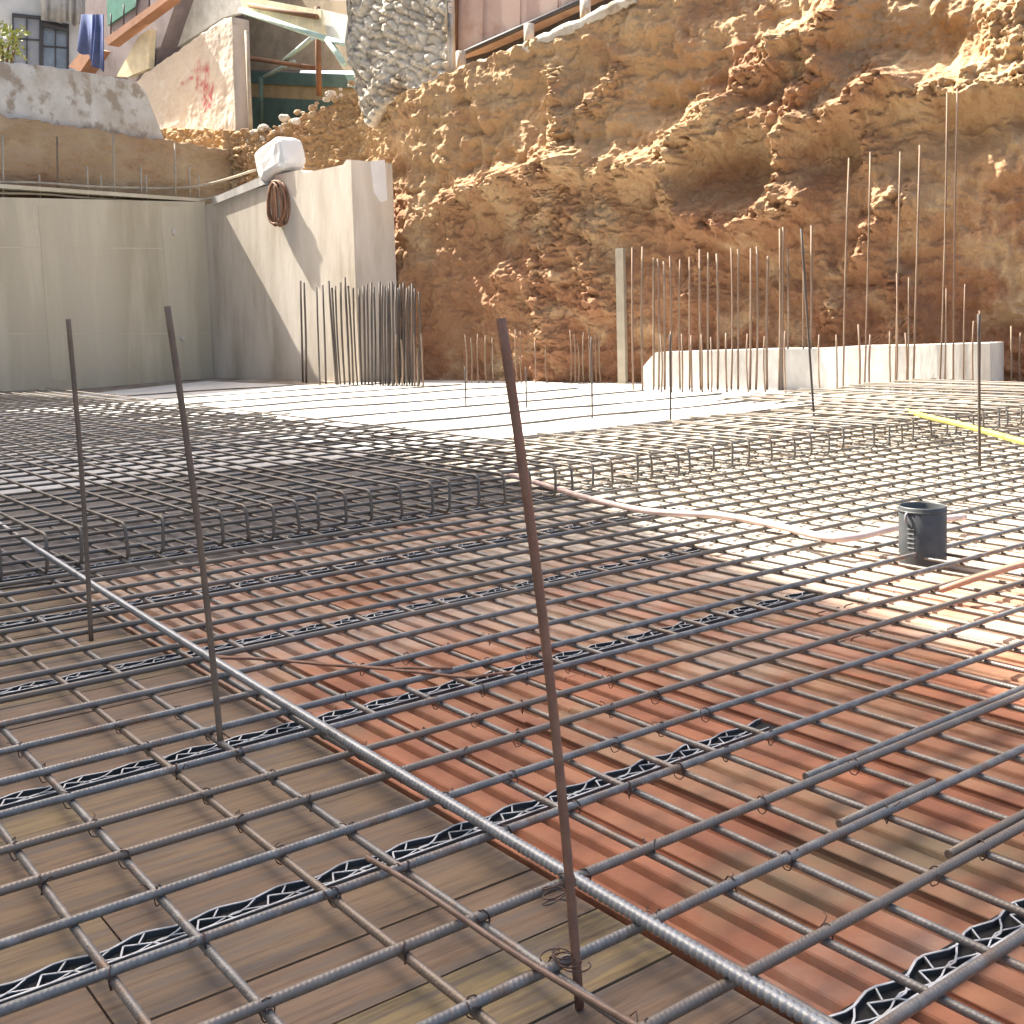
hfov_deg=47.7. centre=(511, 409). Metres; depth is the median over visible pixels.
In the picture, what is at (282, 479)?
hooked bar
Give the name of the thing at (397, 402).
rebar
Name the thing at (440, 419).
rebar
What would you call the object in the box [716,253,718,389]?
starter bar
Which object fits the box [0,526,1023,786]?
rebar
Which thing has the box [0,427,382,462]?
rebar
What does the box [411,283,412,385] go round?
starter bar
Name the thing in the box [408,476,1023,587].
rebar
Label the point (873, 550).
rebar
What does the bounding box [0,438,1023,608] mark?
rebar
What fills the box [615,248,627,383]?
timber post
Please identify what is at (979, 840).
tie wire
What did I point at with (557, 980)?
rod
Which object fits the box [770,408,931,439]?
hooked bar
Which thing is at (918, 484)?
rebar
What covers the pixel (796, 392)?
rebar
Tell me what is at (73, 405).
rebar
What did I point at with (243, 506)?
hooked bar
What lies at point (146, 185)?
starter bar
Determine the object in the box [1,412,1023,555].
rebar
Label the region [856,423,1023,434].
rebar
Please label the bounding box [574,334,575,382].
starter bar
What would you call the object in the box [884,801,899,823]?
tie wire
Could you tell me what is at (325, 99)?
stone
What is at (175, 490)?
rebar
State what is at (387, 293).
starter bar
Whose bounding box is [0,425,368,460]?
rebar
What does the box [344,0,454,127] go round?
rubble wall
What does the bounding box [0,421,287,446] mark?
rebar
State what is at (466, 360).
starter bar
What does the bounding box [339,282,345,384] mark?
starter bar
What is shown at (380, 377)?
starter bar
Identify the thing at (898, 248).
starter bar
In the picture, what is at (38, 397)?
rebar
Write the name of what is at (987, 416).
rebar
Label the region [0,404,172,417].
rebar
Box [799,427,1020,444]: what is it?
rebar
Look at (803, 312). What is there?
starter bar
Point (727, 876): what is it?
tie wire
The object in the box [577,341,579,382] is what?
starter bar
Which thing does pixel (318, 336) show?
starter bar
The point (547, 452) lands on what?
hooked bar
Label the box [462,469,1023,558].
rebar
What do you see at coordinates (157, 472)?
rebar
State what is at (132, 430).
rebar
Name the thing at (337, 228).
concrete wall
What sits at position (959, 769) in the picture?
rebar
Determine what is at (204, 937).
tie wire
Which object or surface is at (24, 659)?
rebar
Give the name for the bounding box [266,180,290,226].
hose coil
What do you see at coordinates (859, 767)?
tie wire
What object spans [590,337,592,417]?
starter bar
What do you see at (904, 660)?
rebar
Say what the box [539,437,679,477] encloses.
hooked bar
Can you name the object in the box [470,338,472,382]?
starter bar
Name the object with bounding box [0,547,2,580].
hooked bar
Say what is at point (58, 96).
boundary wall
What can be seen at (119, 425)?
rebar
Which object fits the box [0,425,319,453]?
rebar
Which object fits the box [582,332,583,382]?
starter bar
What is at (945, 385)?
hooked bar
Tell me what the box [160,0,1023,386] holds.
cut earth face
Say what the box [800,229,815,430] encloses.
starter bar
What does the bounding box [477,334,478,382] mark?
starter bar
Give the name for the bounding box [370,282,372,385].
starter bar
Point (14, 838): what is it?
tie wire
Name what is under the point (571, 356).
starter bar
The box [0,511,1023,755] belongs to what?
rebar
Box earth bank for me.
[0,114,233,204]
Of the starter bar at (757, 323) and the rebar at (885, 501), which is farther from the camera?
the starter bar at (757, 323)
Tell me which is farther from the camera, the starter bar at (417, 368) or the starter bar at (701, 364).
the starter bar at (417, 368)
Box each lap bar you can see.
[802,684,1023,778]
[836,778,936,827]
[944,809,1023,858]
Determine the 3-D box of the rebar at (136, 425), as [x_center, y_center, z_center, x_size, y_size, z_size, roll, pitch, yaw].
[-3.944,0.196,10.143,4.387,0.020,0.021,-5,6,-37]
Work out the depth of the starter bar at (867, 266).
14.41 m
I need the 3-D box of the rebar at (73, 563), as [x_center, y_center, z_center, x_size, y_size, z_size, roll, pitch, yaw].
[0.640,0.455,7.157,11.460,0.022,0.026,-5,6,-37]
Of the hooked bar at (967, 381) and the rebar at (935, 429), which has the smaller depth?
the rebar at (935, 429)
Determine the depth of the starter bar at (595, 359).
18.26 m
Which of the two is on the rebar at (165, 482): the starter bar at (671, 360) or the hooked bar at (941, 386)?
the hooked bar at (941, 386)
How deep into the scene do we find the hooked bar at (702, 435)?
8.10 m
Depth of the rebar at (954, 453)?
8.42 m
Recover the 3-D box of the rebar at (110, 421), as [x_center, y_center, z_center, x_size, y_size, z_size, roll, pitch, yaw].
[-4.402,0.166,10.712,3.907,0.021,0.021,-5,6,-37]
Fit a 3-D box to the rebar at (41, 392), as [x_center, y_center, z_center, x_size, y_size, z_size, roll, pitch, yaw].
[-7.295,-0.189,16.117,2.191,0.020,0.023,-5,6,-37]
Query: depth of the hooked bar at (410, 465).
7.85 m
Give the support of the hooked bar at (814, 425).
on the rebar at (73, 563)
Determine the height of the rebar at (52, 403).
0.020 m
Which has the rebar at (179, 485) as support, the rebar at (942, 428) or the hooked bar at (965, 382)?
the hooked bar at (965, 382)
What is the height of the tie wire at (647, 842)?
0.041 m
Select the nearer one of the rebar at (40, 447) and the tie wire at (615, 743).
the tie wire at (615, 743)
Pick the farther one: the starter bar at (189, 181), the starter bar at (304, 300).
the starter bar at (189, 181)
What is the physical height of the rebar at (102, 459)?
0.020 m
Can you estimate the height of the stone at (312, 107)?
0.151 m
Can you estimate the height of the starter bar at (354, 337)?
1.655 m
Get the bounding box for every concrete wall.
[0,184,212,394]
[205,160,396,381]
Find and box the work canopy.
[238,0,355,129]
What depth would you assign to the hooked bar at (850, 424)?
8.89 m
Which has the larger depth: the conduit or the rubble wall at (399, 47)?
the rubble wall at (399, 47)
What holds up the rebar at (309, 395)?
on the concrete slab
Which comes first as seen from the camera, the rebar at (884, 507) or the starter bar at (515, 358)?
the rebar at (884, 507)
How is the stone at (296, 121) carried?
on the cut earth face
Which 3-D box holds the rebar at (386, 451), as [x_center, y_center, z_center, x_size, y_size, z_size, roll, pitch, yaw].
[1.532,0.118,11.466,6.780,0.041,0.061,-5,6,-37]
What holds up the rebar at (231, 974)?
on the board floor at (644, 976)
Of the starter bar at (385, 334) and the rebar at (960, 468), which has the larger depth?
the starter bar at (385, 334)
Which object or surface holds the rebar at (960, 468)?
on the clay block floor at (824, 978)
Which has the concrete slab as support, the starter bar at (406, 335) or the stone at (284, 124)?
the starter bar at (406, 335)
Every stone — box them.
[257,124,269,131]
[279,114,289,121]
[281,122,287,127]
[291,118,300,124]
[294,109,300,114]
[308,104,317,111]
[308,111,317,118]
[323,97,329,101]
[325,90,336,98]
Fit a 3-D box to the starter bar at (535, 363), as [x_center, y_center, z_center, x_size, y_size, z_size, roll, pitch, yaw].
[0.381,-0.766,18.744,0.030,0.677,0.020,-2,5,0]
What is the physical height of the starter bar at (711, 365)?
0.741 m
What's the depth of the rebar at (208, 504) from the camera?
6.23 m
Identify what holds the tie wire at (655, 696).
attached to the rebar at (178, 837)
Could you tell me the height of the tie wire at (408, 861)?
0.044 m
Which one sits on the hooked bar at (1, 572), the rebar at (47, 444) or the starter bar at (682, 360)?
the rebar at (47, 444)
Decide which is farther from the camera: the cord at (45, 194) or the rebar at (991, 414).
the cord at (45, 194)
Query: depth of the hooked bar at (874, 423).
9.01 m
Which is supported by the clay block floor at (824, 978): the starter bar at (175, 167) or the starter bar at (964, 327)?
the starter bar at (964, 327)
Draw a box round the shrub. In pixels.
[0,20,30,62]
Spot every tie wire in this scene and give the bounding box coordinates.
[8,836,17,860]
[39,874,55,895]
[88,812,100,836]
[94,965,112,990]
[118,847,130,868]
[139,884,160,906]
[175,763,188,779]
[189,932,206,955]
[235,747,244,762]
[235,810,246,832]
[258,997,275,1022]
[274,842,284,864]
[296,793,311,811]
[323,886,341,907]
[339,821,356,840]
[394,859,410,873]
[403,940,405,964]
[466,994,481,1019]
[470,712,479,727]
[472,683,484,696]
[475,909,490,922]
[513,728,522,746]
[539,947,590,972]
[542,873,576,916]
[571,800,582,813]
[580,868,591,879]
[610,737,620,752]
[627,780,642,798]
[629,1010,647,1022]
[642,838,655,852]
[646,906,659,913]
[650,690,659,703]
[674,756,683,779]
[700,707,710,722]
[725,872,736,891]
[756,793,767,814]
[781,848,797,870]
[819,911,832,939]
[847,758,860,775]
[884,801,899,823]
[929,865,940,886]
[978,839,986,860]
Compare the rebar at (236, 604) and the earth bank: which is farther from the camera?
the earth bank
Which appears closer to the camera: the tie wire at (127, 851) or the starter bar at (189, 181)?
the tie wire at (127, 851)
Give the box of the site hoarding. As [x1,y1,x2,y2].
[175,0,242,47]
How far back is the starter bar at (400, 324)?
19.29 m
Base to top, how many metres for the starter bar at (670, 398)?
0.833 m
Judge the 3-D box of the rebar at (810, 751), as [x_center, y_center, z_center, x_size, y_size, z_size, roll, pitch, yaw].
[-0.040,0.764,3.801,0.021,0.017,7.628,-5,6,-37]
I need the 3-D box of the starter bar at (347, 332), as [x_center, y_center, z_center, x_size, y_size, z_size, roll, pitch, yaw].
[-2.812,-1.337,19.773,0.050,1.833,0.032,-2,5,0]
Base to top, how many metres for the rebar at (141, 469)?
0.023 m
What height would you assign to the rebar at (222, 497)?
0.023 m
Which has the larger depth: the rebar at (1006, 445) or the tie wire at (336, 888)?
the rebar at (1006, 445)
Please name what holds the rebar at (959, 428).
on the clay block floor at (824, 978)
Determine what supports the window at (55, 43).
in the apartment building at (53, 28)
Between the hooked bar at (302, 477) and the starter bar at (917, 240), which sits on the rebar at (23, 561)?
the hooked bar at (302, 477)
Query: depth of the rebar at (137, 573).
5.80 m
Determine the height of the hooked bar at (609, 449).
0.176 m
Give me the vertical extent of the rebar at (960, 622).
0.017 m
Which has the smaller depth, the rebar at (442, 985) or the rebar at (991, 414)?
the rebar at (442, 985)
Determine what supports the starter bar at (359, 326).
on the concrete slab
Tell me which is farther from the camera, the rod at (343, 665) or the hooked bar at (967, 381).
the hooked bar at (967, 381)
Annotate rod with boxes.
[215,655,515,678]
[217,657,451,669]
[364,855,638,1023]
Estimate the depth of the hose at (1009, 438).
7.99 m
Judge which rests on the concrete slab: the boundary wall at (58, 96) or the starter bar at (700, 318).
the starter bar at (700, 318)
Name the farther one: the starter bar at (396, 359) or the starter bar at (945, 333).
the starter bar at (396, 359)
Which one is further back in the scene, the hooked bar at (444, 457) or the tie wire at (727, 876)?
the hooked bar at (444, 457)
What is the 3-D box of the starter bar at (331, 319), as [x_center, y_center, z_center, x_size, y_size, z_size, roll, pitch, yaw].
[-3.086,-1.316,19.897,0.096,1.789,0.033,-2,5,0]
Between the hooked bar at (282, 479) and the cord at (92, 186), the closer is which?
the hooked bar at (282, 479)
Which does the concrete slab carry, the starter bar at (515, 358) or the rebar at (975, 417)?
the starter bar at (515, 358)
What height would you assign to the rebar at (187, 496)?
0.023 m
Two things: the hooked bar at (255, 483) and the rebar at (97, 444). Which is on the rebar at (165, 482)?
the hooked bar at (255, 483)
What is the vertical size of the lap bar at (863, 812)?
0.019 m
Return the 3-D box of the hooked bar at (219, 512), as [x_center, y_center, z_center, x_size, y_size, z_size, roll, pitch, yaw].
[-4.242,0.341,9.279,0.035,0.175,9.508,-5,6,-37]
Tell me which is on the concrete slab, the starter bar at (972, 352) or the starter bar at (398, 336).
the starter bar at (398, 336)
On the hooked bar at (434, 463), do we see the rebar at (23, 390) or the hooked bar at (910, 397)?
the rebar at (23, 390)
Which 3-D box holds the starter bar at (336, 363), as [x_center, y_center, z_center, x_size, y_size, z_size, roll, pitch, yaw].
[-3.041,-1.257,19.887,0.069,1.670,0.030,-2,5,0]
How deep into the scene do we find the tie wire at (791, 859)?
2.22 m
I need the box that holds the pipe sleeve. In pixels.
[897,502,947,566]
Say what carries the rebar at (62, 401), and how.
attached to the hooked bar at (507, 457)
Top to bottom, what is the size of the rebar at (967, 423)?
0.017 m
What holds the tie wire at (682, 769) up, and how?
attached to the rebar at (48, 993)
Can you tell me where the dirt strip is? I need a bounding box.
[8,378,356,399]
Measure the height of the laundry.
1.450 m
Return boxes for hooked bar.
[0,391,556,496]
[0,393,531,497]
[0,397,506,504]
[0,399,479,506]
[0,403,450,512]
[0,406,433,514]
[0,410,403,517]
[0,415,373,521]
[0,419,347,524]
[0,424,320,530]
[0,429,300,533]
[0,434,274,539]
[0,439,249,540]
[0,447,224,544]
[0,453,196,548]
[0,462,164,553]
[0,476,129,558]
[0,494,83,564]
[0,511,48,573]
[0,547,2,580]
[10,391,573,490]
[24,390,594,489]
[36,390,613,487]
[46,388,638,482]
[511,438,653,479]
[537,432,690,474]
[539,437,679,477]
[575,431,714,471]
[596,429,733,468]
[611,427,749,465]
[617,424,772,462]
[637,423,795,459]
[665,419,829,455]
[672,421,812,456]
[689,416,844,450]
[710,414,874,448]
[720,397,984,431]
[726,413,890,445]
[736,395,999,430]
[737,412,902,444]
[749,395,1008,427]
[755,393,1022,425]
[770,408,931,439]
[770,409,913,441]
[778,393,1023,422]
[780,390,1023,421]
[797,390,1023,400]
[799,388,1023,398]
[804,407,947,436]
[814,405,956,434]
[821,388,1023,396]
[825,405,973,433]
[842,386,1023,394]
[849,384,1023,391]
[862,383,1023,389]
[864,382,1023,388]
[881,382,1023,387]
[893,380,1023,385]
[903,380,1023,383]
[913,379,1023,382]
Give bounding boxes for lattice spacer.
[0,485,630,582]
[0,508,677,629]
[0,548,704,696]
[0,591,819,809]
[0,718,776,1003]
[829,898,1023,1023]
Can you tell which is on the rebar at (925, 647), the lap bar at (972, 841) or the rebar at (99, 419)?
the lap bar at (972, 841)
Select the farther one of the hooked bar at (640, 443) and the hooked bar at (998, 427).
the hooked bar at (998, 427)
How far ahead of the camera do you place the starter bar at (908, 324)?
14.13 m
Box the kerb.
[458,0,637,68]
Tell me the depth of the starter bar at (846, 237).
14.52 m
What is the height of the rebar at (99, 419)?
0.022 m
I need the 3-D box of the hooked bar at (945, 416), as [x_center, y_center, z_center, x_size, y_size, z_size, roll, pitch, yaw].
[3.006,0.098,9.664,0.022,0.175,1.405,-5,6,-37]
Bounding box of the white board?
[370,160,386,201]
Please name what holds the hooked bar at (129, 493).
on the rebar at (23, 561)
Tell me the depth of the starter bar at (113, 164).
21.82 m
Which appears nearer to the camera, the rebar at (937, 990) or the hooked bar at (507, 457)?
the rebar at (937, 990)
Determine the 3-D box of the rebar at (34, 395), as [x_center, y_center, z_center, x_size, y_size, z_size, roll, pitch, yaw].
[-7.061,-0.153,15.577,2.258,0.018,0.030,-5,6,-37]
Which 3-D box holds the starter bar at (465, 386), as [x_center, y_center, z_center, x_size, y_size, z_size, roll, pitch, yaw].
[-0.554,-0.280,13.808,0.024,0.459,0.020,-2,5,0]
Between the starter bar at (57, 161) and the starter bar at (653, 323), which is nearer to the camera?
the starter bar at (653, 323)
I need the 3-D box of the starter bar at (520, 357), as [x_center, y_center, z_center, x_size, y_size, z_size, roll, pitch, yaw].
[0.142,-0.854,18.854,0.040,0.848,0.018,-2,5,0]
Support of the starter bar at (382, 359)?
on the concrete slab
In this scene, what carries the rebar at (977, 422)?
on the clay block floor at (824, 978)
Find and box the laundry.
[77,14,103,71]
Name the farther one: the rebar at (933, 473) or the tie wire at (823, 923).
the rebar at (933, 473)
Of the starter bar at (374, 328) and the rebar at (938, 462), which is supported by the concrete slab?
the starter bar at (374, 328)
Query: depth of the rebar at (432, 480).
7.28 m
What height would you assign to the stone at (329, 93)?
0.166 m
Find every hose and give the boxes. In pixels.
[506,473,966,542]
[905,408,1023,444]
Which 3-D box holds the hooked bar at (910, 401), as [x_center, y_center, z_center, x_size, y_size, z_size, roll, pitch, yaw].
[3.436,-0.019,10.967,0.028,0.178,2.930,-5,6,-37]
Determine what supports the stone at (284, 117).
on the cut earth face
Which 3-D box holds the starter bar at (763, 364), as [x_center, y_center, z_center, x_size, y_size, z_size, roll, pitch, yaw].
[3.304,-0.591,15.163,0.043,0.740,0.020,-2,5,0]
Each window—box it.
[12,13,41,65]
[42,21,68,68]
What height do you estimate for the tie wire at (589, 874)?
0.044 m
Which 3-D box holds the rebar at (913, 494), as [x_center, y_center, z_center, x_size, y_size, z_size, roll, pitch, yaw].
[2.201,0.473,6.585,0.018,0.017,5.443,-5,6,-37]
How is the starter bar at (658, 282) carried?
on the concrete slab
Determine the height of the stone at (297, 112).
0.109 m
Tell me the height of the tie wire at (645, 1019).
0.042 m
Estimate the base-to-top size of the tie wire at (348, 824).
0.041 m
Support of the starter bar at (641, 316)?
on the concrete slab
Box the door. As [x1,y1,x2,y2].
[107,0,137,25]
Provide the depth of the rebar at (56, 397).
15.17 m
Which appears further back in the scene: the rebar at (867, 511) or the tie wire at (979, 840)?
the rebar at (867, 511)
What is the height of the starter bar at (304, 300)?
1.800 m
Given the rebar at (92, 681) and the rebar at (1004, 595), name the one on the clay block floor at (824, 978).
the rebar at (1004, 595)
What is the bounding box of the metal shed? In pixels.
[454,0,614,70]
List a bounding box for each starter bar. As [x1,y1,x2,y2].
[2,135,3,196]
[56,136,58,198]
[66,319,93,640]
[86,166,88,196]
[100,175,101,197]
[113,135,114,197]
[140,166,142,200]
[145,175,147,200]
[164,306,223,748]
[174,143,176,196]
[189,164,190,197]
[198,175,199,197]
[299,281,303,381]
[303,282,306,382]
[316,287,320,385]
[322,285,326,383]
[327,281,336,384]
[331,288,338,384]
[335,286,340,384]
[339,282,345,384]
[344,277,350,384]
[347,286,353,384]
[352,288,357,384]
[358,288,362,383]
[362,286,365,383]
[366,284,369,383]
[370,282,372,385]
[373,287,375,382]
[379,282,381,384]
[381,285,383,385]
[384,286,386,384]
[386,288,388,385]
[388,282,390,384]
[391,282,393,386]
[393,284,394,384]
[395,286,397,382]
[395,334,397,386]
[397,288,399,384]
[399,284,401,375]
[400,340,403,386]
[402,282,405,384]
[405,288,407,386]
[408,286,410,384]
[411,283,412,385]
[413,334,415,386]
[414,288,415,370]
[416,350,418,386]
[418,292,420,384]
[421,334,423,385]
[464,367,466,404]
[465,334,467,382]
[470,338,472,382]
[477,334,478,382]
[484,335,486,382]
[492,338,493,382]
[496,318,583,1009]
[515,329,517,382]
[519,331,521,382]
[525,367,526,407]
[534,341,536,382]
[545,346,547,382]
[569,330,571,382]
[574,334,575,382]
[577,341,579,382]
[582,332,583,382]
[588,329,589,382]
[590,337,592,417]
[595,333,596,382]
[598,335,600,382]
[631,247,633,389]
[640,247,643,389]
[653,258,654,389]
[657,258,659,389]
[660,334,662,392]
[663,261,665,389]
[669,256,671,330]
[669,334,671,419]
[670,331,671,392]
[678,259,680,389]
[681,334,683,392]
[689,257,690,389]
[690,335,692,392]
[699,249,700,389]
[701,334,702,392]
[707,253,708,389]
[710,337,712,392]
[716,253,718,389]
[725,333,727,392]
[730,247,732,389]
[737,249,738,389]
[746,334,748,392]
[749,248,751,389]
[755,247,758,389]
[763,336,765,392]
[765,256,768,389]
[778,229,780,389]
[781,227,784,389]
[784,331,786,392]
[787,247,788,348]
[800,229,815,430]
[802,247,804,348]
[810,225,812,348]
[818,334,820,388]
[835,334,837,387]
[842,158,849,385]
[857,324,860,384]
[864,152,870,389]
[868,334,870,389]
[889,331,890,387]
[895,152,900,379]
[896,273,898,379]
[904,333,907,390]
[907,277,909,390]
[912,145,920,390]
[939,92,947,391]
[944,288,946,389]
[952,89,957,392]
[963,284,965,379]
[971,321,974,393]
[977,314,980,465]
[979,311,980,342]
[1010,326,1011,391]
[1018,333,1021,381]
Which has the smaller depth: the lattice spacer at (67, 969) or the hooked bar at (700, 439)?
the lattice spacer at (67, 969)
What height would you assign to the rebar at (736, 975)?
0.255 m
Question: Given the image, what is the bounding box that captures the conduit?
[933,561,1023,592]
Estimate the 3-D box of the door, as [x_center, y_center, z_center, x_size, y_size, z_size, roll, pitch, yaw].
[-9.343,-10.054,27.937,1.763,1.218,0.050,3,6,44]
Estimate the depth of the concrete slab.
13.99 m
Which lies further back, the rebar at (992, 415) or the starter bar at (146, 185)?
the starter bar at (146, 185)
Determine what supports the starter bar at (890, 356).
on the concrete slab
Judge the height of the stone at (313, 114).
0.138 m
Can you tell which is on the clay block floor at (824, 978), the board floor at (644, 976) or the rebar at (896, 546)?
the rebar at (896, 546)
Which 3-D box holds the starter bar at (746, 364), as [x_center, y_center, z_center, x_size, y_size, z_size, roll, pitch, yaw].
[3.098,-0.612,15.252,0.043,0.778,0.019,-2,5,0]
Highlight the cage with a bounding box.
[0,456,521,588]
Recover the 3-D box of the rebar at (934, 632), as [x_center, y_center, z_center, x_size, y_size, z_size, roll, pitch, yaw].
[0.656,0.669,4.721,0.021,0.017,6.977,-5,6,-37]
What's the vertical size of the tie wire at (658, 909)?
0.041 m
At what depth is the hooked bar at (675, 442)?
7.87 m
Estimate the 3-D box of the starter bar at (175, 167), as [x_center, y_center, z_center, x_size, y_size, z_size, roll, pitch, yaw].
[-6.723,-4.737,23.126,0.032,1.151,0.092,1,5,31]
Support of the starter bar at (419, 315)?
on the concrete slab
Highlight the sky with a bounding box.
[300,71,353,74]
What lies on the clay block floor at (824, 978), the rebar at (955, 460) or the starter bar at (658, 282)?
the rebar at (955, 460)
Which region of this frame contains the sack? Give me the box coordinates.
[255,137,305,181]
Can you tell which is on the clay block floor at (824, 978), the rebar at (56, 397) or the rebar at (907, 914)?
the rebar at (907, 914)
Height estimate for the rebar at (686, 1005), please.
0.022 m
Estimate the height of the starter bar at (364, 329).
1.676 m
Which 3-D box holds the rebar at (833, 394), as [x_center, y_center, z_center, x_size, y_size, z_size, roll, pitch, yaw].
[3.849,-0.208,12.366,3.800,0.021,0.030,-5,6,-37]
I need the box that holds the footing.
[643,342,1003,395]
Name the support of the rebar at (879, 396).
on the hooked bar at (922, 392)
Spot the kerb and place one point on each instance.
(599, 13)
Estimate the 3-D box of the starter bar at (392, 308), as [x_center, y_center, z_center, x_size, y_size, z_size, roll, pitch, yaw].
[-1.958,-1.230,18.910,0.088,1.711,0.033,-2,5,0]
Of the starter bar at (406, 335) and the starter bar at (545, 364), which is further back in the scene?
the starter bar at (406, 335)
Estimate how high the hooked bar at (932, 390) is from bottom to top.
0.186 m
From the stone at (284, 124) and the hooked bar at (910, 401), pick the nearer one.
the hooked bar at (910, 401)
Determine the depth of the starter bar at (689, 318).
16.01 m
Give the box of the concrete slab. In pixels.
[0,379,918,493]
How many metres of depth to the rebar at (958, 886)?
2.59 m
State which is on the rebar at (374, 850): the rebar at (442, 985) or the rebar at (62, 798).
the rebar at (62, 798)
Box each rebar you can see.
[0,386,1023,502]
[0,389,38,392]
[0,390,59,394]
[0,391,68,395]
[0,391,1008,506]
[0,392,68,396]
[0,392,1020,511]
[0,393,84,398]
[0,394,81,400]
[0,394,116,401]
[0,395,1023,520]
[0,396,132,405]
[0,398,1022,526]
[0,399,135,408]
[0,402,150,412]
[0,402,1019,532]
[0,403,161,415]
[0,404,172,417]
[0,404,202,419]
[0,406,205,422]
[0,406,1013,539]
[0,407,213,424]
[0,408,957,529]
[0,409,983,535]
[0,410,200,426]
[0,410,218,428]
[0,410,1008,547]
[0,413,239,432]
[0,413,289,437]
[0,416,277,439]
[0,419,270,441]
[0,420,278,443]
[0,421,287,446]
[0,421,304,449]
[0,421,334,451]
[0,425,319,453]
[0,425,337,457]
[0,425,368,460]
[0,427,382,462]
[0,427,405,467]
[0,427,1023,586]
[0,430,407,470]
[0,432,418,474]
[0,432,1023,597]
[0,434,464,484]
[0,438,477,490]
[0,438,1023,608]
[0,445,1023,621]
[0,451,1023,634]
[0,458,1023,649]
[0,467,1023,666]
[0,475,1023,684]
[0,484,1023,703]
[0,496,1023,727]
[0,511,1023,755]
[0,521,833,1023]
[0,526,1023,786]
[0,542,1023,818]
[0,560,1023,855]
[0,579,1023,895]
[0,590,623,1023]
[0,605,1023,949]
[0,634,499,1023]
[0,639,1023,1016]
[0,727,284,1023]
[0,822,152,1023]
[1,396,95,403]
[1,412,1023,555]
[1,413,261,434]
[1,549,841,1023]
[2,399,155,410]
[2,412,234,430]
[2,417,1023,566]
[2,432,449,478]
[3,385,1011,495]
[3,422,1023,575]
[4,393,71,397]
[6,399,107,406]
[28,381,348,402]
[28,539,1001,1023]
[37,522,1023,972]
[60,381,405,405]
[60,514,1023,917]
[93,515,1023,872]
[103,384,461,410]
[116,507,1008,820]
[124,386,505,415]
[150,508,1023,793]
[163,387,577,420]
[176,505,1023,763]
[198,690,1023,1023]
[207,390,644,427]
[207,501,1023,735]
[238,502,1023,712]
[258,393,721,434]
[261,499,1016,688]
[279,492,1023,673]
[288,486,1023,654]
[305,396,793,445]
[314,484,1023,637]
[360,487,1023,624]
[370,402,844,453]
[372,484,1023,612]
[394,482,1023,600]
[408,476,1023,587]
[413,471,1023,576]
[416,744,1023,1023]
[426,403,947,464]
[427,469,1023,568]
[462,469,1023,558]
[467,464,1023,549]
[504,464,1023,541]
[535,457,1023,520]
[553,454,1023,514]
[555,467,1023,533]
[565,465,1023,526]
[597,456,1023,508]
[613,454,1023,502]
[632,453,1023,496]
[639,819,1023,1023]
[640,450,1023,493]
[648,446,1016,486]
[681,445,1023,479]
[693,449,1023,483]
[700,443,1023,475]
[712,442,1023,471]
[717,378,936,400]
[726,439,1023,467]
[727,436,1023,463]
[735,379,954,401]
[752,379,971,402]
[762,436,1022,459]
[763,435,1023,456]
[767,431,1019,452]
[775,380,993,403]
[797,381,1016,405]
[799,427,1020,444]
[807,426,1005,440]
[817,433,1023,450]
[828,432,1023,447]
[840,425,992,436]
[849,418,1014,428]
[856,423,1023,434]
[869,418,1023,427]
[873,426,1023,436]
[873,928,1023,1023]
[881,414,992,421]
[900,414,1019,421]
[901,423,1023,431]
[924,419,1023,425]
[935,413,1019,417]
[950,408,1020,412]
[953,411,1023,415]
[953,415,1023,419]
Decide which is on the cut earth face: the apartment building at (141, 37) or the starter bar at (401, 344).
the apartment building at (141, 37)
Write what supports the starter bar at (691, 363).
on the concrete slab
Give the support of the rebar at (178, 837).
on the rebar at (374, 850)
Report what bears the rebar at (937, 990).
on the rebar
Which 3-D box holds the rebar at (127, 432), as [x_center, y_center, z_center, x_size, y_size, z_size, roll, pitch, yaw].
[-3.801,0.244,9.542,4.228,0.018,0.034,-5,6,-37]
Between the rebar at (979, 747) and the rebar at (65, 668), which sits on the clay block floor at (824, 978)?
the rebar at (979, 747)
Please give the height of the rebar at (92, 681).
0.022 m
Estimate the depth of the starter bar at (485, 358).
19.14 m
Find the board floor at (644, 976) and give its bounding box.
[0,584,793,1023]
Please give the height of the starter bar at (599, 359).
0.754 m
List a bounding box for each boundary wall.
[0,62,163,139]
[136,17,249,130]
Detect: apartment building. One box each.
[0,0,84,71]
[68,0,299,81]
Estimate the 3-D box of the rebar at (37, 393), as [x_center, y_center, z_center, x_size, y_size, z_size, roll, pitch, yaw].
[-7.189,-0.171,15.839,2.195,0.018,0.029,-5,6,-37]
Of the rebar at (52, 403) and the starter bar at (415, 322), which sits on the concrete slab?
the starter bar at (415, 322)
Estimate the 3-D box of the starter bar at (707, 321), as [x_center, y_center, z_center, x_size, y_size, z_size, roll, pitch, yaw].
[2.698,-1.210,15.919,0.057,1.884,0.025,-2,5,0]
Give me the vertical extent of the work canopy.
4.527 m
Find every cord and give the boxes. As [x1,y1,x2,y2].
[0,169,256,188]
[0,192,217,201]
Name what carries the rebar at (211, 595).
on the rebar at (374, 850)
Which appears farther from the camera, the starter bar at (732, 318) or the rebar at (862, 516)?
the starter bar at (732, 318)
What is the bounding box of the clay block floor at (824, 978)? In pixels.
[46,396,1023,1023]
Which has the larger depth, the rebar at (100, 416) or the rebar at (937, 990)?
the rebar at (100, 416)
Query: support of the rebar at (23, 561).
on the rebar at (962, 419)
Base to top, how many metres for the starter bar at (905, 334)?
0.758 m
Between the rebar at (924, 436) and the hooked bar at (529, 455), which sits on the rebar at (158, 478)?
the hooked bar at (529, 455)
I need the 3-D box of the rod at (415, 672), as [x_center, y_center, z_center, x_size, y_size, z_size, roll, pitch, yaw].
[-0.472,0.772,3.468,0.980,0.009,0.084,0,5,15]
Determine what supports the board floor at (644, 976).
on the ground

